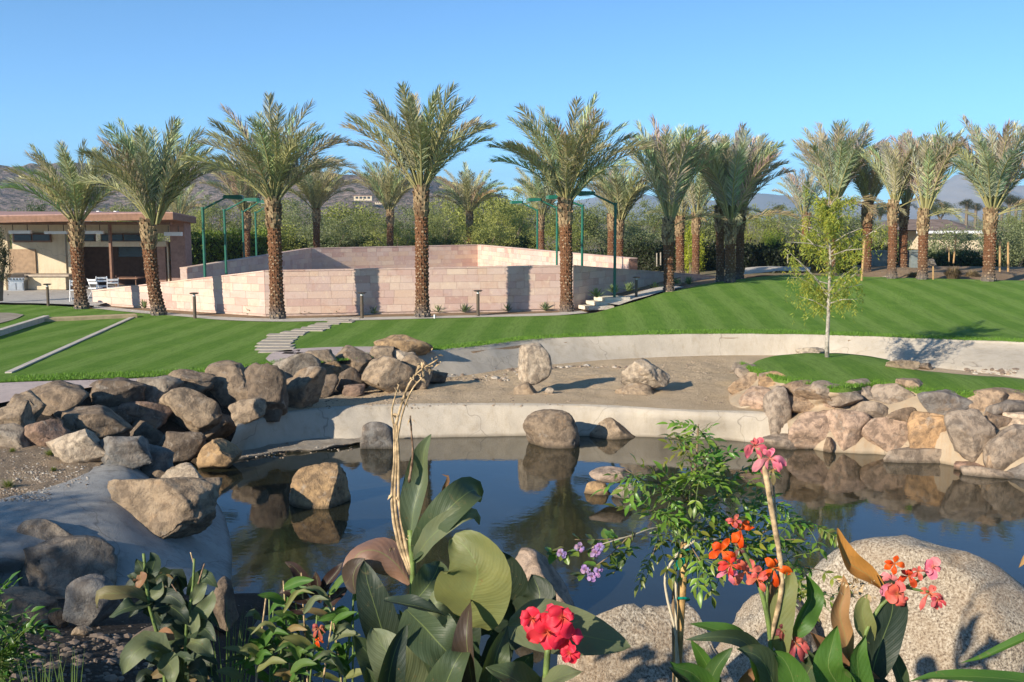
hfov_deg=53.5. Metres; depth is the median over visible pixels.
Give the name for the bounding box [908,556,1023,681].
canna plant
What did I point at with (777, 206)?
fan palm
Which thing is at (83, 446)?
boulder
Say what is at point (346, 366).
ground
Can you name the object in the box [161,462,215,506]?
boulder
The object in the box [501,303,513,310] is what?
agave
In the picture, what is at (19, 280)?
gas grill
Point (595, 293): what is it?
agave
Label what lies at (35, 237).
window
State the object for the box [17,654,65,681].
grass tuft
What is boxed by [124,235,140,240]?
window
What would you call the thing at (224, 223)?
court light
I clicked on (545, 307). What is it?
agave
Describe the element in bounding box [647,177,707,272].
date palm
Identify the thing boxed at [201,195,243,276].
court light
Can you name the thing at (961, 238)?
desert tree
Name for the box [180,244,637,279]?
court wall
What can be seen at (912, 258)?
utility cabinet
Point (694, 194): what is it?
date palm
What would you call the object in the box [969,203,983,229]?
fan palm
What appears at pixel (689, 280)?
agave
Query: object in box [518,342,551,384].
boulder
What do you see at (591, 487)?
boulder
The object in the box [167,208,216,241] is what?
desert tree
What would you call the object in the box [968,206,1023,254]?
desert tree
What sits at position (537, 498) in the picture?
pond water
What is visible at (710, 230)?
desert tree
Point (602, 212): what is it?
desert tree
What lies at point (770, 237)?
citrus bush
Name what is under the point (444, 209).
desert tree
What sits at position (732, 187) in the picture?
date palm
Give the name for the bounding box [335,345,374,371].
boulder
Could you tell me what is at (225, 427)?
boulder
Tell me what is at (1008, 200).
fan palm
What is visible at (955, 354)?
basin rear wall
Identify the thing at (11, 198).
rocky hill
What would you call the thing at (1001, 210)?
fan palm
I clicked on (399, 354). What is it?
boulder
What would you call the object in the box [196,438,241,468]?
boulder
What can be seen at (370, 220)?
desert tree
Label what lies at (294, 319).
walkway
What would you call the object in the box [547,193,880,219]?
distant hills
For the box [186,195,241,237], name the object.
desert tree
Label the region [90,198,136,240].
desert tree
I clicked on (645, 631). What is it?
boulder
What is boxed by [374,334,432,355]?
boulder
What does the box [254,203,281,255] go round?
court light
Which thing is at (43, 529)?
boulder
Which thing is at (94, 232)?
patio heater
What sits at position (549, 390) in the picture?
boulder
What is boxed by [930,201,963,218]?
desert tree
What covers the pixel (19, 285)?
door
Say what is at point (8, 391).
pink path
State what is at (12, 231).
patio heater
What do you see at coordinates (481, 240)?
desert tree
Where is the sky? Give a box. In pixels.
[0,0,1023,205]
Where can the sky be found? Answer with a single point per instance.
(68, 68)
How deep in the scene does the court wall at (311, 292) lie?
36.84 m
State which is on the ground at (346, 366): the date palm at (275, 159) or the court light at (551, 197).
the date palm at (275, 159)
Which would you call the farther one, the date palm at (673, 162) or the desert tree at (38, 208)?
the desert tree at (38, 208)
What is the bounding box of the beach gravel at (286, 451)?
[243,443,352,457]
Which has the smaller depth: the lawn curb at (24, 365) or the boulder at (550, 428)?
the boulder at (550, 428)
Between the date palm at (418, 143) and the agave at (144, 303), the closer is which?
the date palm at (418, 143)
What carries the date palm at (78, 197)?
on the lawn at (972, 308)
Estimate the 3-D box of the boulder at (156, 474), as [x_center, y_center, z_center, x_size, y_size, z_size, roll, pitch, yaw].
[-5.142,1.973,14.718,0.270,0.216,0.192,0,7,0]
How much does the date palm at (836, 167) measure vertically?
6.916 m
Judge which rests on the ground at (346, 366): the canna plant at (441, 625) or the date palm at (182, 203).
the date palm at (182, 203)
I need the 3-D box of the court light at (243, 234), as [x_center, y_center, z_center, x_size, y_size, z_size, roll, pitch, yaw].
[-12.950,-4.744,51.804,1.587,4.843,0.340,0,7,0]
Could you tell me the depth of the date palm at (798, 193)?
57.28 m
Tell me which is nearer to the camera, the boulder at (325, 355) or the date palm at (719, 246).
the boulder at (325, 355)
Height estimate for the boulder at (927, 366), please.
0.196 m
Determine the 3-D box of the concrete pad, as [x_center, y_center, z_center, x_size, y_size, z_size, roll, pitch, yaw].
[-4.164,0.266,25.210,4.462,0.001,2.420,-5,8,-34]
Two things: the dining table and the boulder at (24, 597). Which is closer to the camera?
the boulder at (24, 597)
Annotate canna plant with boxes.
[95,552,196,681]
[145,552,220,681]
[342,348,555,681]
[485,598,630,681]
[669,437,823,681]
[807,528,946,681]
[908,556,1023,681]
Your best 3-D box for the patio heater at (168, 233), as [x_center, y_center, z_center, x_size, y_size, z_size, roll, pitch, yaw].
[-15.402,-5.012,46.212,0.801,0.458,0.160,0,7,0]
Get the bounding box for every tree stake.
[861,240,864,280]
[948,246,949,261]
[953,237,956,262]
[999,240,1000,271]
[1007,242,1008,271]
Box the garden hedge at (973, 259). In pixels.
[897,247,1023,266]
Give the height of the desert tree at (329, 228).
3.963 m
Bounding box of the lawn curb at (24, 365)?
[5,317,133,372]
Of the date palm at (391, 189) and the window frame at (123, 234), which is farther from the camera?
the date palm at (391, 189)
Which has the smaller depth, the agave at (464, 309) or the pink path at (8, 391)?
the pink path at (8, 391)
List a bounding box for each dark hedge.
[623,237,724,270]
[735,238,887,272]
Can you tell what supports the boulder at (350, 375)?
on the rocky bank at (169, 425)
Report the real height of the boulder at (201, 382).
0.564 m
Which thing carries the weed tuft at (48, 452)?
on the planter gravel at (34, 460)
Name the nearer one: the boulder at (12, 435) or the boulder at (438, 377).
the boulder at (12, 435)
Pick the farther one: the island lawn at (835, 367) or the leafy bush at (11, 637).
the island lawn at (835, 367)
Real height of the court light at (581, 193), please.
4.914 m
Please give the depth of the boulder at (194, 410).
20.12 m
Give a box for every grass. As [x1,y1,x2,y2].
[737,362,1023,394]
[906,272,916,276]
[937,266,965,278]
[964,269,979,276]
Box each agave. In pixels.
[135,299,146,307]
[370,305,378,313]
[458,303,469,311]
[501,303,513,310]
[539,302,550,309]
[587,288,605,296]
[605,283,620,292]
[621,282,633,290]
[645,282,658,288]
[681,276,695,283]
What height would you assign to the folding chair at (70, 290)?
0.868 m
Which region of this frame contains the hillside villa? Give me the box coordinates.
[353,195,373,200]
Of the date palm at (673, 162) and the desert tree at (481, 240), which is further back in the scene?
the desert tree at (481, 240)
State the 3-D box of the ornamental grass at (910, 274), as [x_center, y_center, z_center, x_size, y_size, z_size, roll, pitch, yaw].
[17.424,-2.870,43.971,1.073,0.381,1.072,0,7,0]
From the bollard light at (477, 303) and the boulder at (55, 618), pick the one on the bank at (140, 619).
the boulder at (55, 618)
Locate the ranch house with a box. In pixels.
[872,219,998,248]
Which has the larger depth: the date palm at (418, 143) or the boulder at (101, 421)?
the date palm at (418, 143)
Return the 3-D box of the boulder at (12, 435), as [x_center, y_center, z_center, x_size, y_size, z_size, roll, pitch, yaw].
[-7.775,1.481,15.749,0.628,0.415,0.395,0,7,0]
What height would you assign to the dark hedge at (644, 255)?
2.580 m
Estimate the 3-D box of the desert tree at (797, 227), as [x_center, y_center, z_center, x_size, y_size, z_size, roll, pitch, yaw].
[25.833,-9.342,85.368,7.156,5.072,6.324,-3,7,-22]
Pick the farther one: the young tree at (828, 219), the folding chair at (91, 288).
the folding chair at (91, 288)
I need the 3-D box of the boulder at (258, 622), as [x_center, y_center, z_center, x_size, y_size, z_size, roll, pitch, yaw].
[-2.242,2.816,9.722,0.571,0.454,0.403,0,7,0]
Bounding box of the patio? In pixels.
[0,285,132,305]
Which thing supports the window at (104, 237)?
in the pavilion
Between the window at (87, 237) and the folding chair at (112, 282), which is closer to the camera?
the folding chair at (112, 282)
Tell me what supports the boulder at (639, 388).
on the basin floor
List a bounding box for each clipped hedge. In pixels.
[281,234,547,250]
[550,247,633,257]
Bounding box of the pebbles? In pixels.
[316,358,733,408]
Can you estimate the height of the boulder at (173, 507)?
0.858 m
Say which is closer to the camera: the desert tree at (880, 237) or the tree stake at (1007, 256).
the tree stake at (1007, 256)
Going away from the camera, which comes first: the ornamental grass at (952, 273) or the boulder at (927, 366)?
the boulder at (927, 366)
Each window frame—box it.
[13,233,51,241]
[67,233,95,241]
[100,233,139,240]
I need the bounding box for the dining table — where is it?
[114,276,143,286]
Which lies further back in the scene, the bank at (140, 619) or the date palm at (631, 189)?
the date palm at (631, 189)
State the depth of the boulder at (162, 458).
14.84 m
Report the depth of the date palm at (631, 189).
54.86 m
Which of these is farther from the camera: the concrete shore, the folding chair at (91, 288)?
the folding chair at (91, 288)
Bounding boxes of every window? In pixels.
[14,235,31,240]
[32,235,49,240]
[84,235,93,240]
[102,235,122,240]
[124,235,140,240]
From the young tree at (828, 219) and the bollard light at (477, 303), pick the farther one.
the bollard light at (477, 303)
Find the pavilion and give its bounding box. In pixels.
[0,211,195,289]
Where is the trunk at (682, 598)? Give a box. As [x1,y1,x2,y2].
[673,541,692,681]
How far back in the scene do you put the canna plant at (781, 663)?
3.09 m
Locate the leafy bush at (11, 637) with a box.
[0,571,61,681]
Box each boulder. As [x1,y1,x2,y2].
[0,400,35,426]
[0,423,30,447]
[0,586,57,626]
[7,390,46,419]
[17,518,73,540]
[18,535,117,598]
[24,417,71,445]
[30,380,88,415]
[46,428,104,462]
[48,607,68,627]
[53,405,132,439]
[62,574,120,626]
[71,625,93,635]
[87,377,146,406]
[99,436,151,468]
[107,477,221,538]
[109,406,132,422]
[118,401,172,428]
[130,419,163,444]
[132,626,192,651]
[136,375,183,403]
[140,444,173,476]
[149,470,164,478]
[157,431,206,464]
[159,387,222,433]
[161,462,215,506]
[168,369,215,392]
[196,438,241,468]
[204,413,235,440]
[205,360,247,407]
[213,576,238,634]
[228,397,266,426]
[244,363,288,414]
[251,615,309,655]
[263,409,282,421]
[272,353,320,378]
[286,366,325,408]
[289,462,350,508]
[305,349,336,368]
[321,374,338,396]
[325,361,343,376]
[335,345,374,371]
[335,367,365,391]
[342,383,364,396]
[360,422,392,448]
[361,355,415,392]
[369,345,393,358]
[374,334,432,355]
[393,349,415,360]
[401,353,432,389]
[430,370,447,383]
[513,382,536,394]
[515,547,574,605]
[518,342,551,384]
[523,409,579,447]
[545,387,553,393]
[557,602,733,681]
[584,481,610,494]
[589,466,632,482]
[590,417,634,438]
[612,483,634,497]
[615,382,653,394]
[621,358,669,389]
[715,592,817,681]
[730,362,745,371]
[795,347,824,353]
[797,534,1023,681]
[885,359,920,369]
[919,363,932,369]
[928,259,936,265]
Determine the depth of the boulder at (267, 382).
19.98 m
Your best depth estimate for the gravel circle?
34.34 m
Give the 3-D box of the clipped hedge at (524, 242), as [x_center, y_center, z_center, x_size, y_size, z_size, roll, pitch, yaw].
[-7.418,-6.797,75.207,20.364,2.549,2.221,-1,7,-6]
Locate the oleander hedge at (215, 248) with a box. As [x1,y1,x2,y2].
[191,226,281,264]
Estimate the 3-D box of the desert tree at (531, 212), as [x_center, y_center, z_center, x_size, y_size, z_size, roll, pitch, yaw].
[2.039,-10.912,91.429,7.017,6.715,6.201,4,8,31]
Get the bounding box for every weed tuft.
[0,479,16,487]
[44,449,53,455]
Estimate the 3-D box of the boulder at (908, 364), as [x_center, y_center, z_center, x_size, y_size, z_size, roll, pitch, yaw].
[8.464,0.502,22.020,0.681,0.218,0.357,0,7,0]
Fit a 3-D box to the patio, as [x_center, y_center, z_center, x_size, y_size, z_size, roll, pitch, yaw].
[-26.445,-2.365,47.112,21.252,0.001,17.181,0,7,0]
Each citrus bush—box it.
[675,217,709,272]
[757,226,789,250]
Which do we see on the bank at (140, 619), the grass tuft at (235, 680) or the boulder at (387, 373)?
the grass tuft at (235, 680)
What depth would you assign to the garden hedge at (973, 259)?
53.92 m
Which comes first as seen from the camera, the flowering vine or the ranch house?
the flowering vine
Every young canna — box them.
[215,598,301,681]
[251,561,346,681]
[301,575,361,681]
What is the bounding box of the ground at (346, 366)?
[0,220,1019,660]
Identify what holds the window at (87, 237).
in the pavilion
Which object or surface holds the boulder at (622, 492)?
in the pond water
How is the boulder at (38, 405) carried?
on the rocky bank at (169, 425)
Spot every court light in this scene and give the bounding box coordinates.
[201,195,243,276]
[222,198,260,274]
[241,200,264,257]
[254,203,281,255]
[510,201,538,248]
[527,198,557,264]
[546,195,583,265]
[577,191,617,305]
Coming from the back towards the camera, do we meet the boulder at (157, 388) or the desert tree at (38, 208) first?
the desert tree at (38, 208)
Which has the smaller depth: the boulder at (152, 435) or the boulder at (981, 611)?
the boulder at (981, 611)
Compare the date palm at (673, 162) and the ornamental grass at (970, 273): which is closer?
the date palm at (673, 162)
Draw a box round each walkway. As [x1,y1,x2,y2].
[92,306,587,320]
[610,286,680,304]
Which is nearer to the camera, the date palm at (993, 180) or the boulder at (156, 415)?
the boulder at (156, 415)
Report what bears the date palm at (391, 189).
on the ground at (346, 366)
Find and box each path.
[0,378,179,402]
[255,317,359,353]
[744,266,810,273]
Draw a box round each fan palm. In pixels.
[773,204,787,226]
[958,198,977,225]
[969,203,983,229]
[999,205,1011,229]
[1003,193,1020,228]
[1011,197,1023,226]
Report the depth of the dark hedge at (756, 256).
53.91 m
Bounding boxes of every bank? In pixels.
[0,388,368,442]
[0,593,312,681]
[852,265,1023,280]
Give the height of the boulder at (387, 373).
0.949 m
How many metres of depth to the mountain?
3067.75 m
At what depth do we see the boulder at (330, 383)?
22.43 m
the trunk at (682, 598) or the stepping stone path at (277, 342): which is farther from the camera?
the stepping stone path at (277, 342)
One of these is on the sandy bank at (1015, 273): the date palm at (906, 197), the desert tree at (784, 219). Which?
the date palm at (906, 197)
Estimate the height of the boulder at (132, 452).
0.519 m
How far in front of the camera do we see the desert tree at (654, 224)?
82.68 m
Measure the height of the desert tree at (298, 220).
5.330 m
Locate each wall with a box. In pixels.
[0,315,48,335]
[92,265,714,315]
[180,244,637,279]
[231,403,787,449]
[418,333,1023,377]
[727,364,1023,479]
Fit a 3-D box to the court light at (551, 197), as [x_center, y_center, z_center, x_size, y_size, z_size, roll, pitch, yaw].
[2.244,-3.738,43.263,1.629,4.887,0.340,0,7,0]
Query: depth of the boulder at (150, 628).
7.52 m
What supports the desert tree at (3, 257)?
on the patio
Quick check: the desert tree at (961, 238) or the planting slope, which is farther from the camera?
the desert tree at (961, 238)
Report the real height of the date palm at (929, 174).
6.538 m
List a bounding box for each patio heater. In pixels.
[8,225,31,233]
[44,225,67,233]
[85,225,103,233]
[164,226,182,235]
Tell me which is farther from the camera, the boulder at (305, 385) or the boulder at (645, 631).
the boulder at (305, 385)
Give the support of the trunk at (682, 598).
on the bank at (140, 619)
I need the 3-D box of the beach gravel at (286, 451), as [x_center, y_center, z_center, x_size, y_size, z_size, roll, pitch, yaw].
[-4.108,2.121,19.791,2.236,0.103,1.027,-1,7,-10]
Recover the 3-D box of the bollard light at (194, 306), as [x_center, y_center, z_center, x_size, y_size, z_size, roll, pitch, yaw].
[-10.567,-1.131,33.837,0.330,0.964,0.330,0,7,0]
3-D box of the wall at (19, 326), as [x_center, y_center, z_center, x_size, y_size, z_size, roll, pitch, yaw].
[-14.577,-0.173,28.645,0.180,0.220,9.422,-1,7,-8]
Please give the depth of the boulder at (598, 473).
16.50 m
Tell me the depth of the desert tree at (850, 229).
88.77 m
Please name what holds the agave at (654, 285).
on the planting slope
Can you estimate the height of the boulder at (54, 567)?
0.673 m
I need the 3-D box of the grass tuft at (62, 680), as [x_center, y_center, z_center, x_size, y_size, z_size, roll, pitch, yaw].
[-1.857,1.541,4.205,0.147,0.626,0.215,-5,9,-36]
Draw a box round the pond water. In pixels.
[174,436,1023,681]
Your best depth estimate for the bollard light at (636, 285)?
38.71 m
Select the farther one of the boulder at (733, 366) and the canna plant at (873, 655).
the boulder at (733, 366)
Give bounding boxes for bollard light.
[43,283,50,305]
[189,292,197,318]
[357,292,365,317]
[473,290,482,315]
[633,276,639,300]
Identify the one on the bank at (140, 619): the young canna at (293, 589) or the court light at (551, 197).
the young canna at (293, 589)
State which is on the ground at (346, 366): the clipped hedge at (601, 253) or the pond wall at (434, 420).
the clipped hedge at (601, 253)
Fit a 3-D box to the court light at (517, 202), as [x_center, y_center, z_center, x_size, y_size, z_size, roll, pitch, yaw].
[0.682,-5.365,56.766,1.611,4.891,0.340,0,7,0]
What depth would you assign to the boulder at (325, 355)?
23.60 m
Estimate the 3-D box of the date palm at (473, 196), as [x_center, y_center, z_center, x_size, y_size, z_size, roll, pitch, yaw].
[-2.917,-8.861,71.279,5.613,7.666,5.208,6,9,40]
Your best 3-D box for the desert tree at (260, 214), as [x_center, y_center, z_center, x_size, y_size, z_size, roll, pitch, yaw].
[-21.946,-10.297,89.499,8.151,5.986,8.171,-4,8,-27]
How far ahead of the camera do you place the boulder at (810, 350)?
25.20 m
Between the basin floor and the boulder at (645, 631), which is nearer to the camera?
the boulder at (645, 631)
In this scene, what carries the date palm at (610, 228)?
on the ground at (346, 366)
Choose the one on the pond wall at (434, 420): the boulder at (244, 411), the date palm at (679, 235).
the boulder at (244, 411)
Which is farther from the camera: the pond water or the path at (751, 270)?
the path at (751, 270)
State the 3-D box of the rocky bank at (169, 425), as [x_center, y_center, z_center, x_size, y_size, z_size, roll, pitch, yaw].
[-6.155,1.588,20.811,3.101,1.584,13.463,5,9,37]
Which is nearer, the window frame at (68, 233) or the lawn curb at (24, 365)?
the lawn curb at (24, 365)
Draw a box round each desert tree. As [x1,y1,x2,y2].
[0,224,14,300]
[7,208,31,247]
[24,198,48,210]
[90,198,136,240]
[117,202,180,240]
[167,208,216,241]
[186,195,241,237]
[222,195,303,241]
[237,219,312,251]
[261,194,332,241]
[281,212,370,249]
[302,197,384,241]
[345,203,400,241]
[358,218,437,246]
[379,199,459,239]
[414,204,464,244]
[428,192,474,241]
[439,179,535,241]
[447,218,520,247]
[478,195,535,240]
[506,183,557,246]
[525,217,596,252]
[532,198,606,251]
[578,200,630,252]
[584,215,660,253]
[605,196,663,246]
[642,202,690,247]
[662,201,725,247]
[735,204,787,248]
[753,202,818,245]
[779,205,861,245]
[836,211,887,245]
[859,222,915,250]
[874,202,886,219]
[928,222,982,256]
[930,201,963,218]
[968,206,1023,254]
[981,219,1023,266]
[996,210,1023,251]
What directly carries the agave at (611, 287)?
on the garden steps
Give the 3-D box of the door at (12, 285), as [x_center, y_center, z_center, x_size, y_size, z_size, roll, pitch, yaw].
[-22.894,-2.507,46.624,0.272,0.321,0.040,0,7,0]
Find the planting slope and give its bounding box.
[610,277,680,295]
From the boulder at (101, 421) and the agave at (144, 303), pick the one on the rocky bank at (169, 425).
the boulder at (101, 421)
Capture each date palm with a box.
[0,138,131,308]
[71,115,229,315]
[168,182,206,213]
[178,91,358,321]
[199,153,271,256]
[282,154,358,247]
[339,81,498,318]
[348,152,416,245]
[429,161,508,244]
[485,92,657,314]
[510,166,575,249]
[583,157,653,256]
[593,166,629,255]
[621,113,730,292]
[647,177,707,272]
[677,172,713,273]
[696,132,797,279]
[697,123,799,282]
[697,130,769,281]
[772,165,823,246]
[789,118,888,275]
[843,141,907,272]
[857,132,943,278]
[873,134,923,266]
[884,121,980,279]
[934,115,1023,281]
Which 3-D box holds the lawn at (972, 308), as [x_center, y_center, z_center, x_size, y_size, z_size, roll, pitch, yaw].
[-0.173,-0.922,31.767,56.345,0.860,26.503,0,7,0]
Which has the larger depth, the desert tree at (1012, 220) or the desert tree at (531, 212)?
the desert tree at (531, 212)
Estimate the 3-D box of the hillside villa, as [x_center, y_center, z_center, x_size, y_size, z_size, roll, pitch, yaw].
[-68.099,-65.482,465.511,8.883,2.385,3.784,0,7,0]
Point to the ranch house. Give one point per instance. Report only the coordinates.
(936, 224)
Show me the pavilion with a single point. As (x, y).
(43, 258)
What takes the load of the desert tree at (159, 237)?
on the ground at (346, 366)
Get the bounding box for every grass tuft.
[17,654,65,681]
[40,646,84,681]
[210,607,254,681]
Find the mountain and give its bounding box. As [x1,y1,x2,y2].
[840,174,1023,219]
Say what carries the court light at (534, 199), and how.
on the court floor
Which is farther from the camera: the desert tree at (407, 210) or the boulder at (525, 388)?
the desert tree at (407, 210)
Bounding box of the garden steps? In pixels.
[578,295,629,309]
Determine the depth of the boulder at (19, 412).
17.06 m
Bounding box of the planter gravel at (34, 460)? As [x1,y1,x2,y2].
[0,445,102,498]
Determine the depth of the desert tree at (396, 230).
71.31 m
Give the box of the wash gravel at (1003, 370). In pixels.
[447,364,1018,380]
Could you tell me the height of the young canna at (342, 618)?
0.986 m
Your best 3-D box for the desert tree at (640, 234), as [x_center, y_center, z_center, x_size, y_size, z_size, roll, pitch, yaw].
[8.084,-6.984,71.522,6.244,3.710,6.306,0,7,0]
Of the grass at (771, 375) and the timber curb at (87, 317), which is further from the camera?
the timber curb at (87, 317)
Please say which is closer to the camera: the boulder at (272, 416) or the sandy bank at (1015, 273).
the boulder at (272, 416)
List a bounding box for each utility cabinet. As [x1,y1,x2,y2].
[871,250,887,265]
[907,250,917,267]
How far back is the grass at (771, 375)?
20.42 m
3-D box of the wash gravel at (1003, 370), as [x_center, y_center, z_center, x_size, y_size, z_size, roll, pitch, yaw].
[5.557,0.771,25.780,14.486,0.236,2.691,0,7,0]
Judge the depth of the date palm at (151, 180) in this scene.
34.10 m
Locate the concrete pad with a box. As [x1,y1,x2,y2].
[266,347,441,363]
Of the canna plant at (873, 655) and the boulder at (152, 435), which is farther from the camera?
the boulder at (152, 435)
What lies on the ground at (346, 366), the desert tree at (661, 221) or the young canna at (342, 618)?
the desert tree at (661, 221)
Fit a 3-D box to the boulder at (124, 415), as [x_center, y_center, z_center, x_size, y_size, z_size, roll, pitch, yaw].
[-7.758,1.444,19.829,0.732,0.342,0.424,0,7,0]
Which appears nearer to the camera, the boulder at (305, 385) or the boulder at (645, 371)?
the boulder at (305, 385)
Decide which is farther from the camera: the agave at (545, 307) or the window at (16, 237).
the window at (16, 237)
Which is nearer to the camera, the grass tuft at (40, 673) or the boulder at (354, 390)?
the grass tuft at (40, 673)
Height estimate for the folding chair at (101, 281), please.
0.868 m
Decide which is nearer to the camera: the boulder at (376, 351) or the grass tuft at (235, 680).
the grass tuft at (235, 680)
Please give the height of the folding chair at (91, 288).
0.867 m
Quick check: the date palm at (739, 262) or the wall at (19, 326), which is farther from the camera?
the date palm at (739, 262)
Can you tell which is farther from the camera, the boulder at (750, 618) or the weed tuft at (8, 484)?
the weed tuft at (8, 484)
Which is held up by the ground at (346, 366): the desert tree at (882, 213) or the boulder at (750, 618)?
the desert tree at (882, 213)
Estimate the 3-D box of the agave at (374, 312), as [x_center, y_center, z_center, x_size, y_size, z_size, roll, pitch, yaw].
[-4.949,-1.166,36.344,0.846,0.388,0.671,5,9,38]
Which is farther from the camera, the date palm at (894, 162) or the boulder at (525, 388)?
the date palm at (894, 162)
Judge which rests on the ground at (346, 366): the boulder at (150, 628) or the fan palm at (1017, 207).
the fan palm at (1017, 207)
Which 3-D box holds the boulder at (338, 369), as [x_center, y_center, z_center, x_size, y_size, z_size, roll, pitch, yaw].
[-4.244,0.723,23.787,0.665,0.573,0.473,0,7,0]
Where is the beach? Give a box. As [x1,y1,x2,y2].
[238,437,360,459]
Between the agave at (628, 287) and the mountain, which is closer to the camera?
the agave at (628, 287)
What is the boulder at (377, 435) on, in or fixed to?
in the pond water
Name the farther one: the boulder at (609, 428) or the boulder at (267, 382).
the boulder at (609, 428)
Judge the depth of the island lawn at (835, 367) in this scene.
21.38 m
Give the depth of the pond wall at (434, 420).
21.06 m
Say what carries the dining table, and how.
on the patio
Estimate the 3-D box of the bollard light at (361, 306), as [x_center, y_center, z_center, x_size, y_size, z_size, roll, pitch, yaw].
[-4.994,-1.146,33.812,0.330,0.974,0.330,0,7,0]
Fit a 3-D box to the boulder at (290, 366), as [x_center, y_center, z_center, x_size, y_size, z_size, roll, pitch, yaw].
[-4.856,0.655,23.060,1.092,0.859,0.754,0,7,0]
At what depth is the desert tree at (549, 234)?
71.51 m
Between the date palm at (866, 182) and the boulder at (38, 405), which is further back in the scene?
the date palm at (866, 182)
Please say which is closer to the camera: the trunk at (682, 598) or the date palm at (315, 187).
the trunk at (682, 598)
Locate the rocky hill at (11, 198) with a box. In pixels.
[0,162,606,226]
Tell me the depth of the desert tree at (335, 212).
90.79 m
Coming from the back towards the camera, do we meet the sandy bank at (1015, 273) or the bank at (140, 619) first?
the sandy bank at (1015, 273)
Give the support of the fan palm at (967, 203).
on the ground at (346, 366)
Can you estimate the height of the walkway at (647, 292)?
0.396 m
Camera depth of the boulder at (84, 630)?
7.61 m
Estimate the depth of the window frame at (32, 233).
48.81 m
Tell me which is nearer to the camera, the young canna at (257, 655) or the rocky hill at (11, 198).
the young canna at (257, 655)
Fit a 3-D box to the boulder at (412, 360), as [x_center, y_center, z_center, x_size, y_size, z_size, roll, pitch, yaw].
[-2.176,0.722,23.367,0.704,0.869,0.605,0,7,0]
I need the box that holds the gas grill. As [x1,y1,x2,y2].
[8,272,31,290]
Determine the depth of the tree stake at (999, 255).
45.84 m
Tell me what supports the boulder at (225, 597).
on the bank at (140, 619)
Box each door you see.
[10,283,15,289]
[17,283,22,289]
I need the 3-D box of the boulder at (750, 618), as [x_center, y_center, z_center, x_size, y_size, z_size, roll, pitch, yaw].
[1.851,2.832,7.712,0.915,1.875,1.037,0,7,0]
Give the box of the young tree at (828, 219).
[781,183,888,356]
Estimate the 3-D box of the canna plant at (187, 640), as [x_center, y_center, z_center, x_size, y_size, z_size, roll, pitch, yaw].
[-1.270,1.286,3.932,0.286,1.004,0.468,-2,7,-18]
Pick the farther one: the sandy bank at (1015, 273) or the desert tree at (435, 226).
the desert tree at (435, 226)
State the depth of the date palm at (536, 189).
65.03 m
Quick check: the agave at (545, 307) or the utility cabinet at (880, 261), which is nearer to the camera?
the agave at (545, 307)
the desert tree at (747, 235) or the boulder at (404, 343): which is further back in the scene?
the desert tree at (747, 235)
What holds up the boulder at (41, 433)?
on the planter gravel at (34, 460)
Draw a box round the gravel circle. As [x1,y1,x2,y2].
[0,313,22,322]
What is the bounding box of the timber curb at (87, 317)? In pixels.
[44,313,136,321]
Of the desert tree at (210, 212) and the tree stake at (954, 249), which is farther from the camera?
the desert tree at (210, 212)
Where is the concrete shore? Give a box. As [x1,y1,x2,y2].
[0,463,231,594]
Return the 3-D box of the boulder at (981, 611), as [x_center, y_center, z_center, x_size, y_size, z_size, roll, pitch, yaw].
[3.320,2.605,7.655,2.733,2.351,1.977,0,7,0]
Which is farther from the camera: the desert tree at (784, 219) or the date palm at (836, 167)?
the desert tree at (784, 219)
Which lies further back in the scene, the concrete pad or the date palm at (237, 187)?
the date palm at (237, 187)
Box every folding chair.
[69,280,73,301]
[87,278,102,298]
[96,276,106,289]
[107,278,118,287]
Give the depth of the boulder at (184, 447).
18.55 m
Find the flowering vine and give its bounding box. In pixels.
[545,419,854,681]
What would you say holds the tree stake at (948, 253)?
on the ground at (346, 366)
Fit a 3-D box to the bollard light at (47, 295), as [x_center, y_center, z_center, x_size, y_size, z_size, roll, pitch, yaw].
[-17.709,-1.717,38.769,0.330,0.946,0.330,0,7,0]
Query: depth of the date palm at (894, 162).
41.91 m
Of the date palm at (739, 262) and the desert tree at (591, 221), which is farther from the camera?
the desert tree at (591, 221)
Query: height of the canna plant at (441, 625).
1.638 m
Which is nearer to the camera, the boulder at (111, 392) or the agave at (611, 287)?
the boulder at (111, 392)
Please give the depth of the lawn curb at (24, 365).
25.99 m
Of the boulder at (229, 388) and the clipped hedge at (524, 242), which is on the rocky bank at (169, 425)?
the boulder at (229, 388)
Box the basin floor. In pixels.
[263,355,1023,416]
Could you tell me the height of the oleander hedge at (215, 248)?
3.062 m
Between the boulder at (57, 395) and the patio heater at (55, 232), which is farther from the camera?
the patio heater at (55, 232)
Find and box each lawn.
[0,275,1023,382]
[750,353,1023,397]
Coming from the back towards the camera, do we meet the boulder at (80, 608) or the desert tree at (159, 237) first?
the desert tree at (159, 237)
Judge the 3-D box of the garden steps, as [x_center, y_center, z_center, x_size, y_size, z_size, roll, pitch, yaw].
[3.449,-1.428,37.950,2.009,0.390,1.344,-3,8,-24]
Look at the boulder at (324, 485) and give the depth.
16.00 m
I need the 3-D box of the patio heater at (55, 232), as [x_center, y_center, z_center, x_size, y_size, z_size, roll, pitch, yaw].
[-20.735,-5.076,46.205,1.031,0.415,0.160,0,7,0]
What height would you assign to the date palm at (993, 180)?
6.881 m
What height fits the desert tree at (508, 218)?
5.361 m
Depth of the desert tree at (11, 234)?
83.25 m

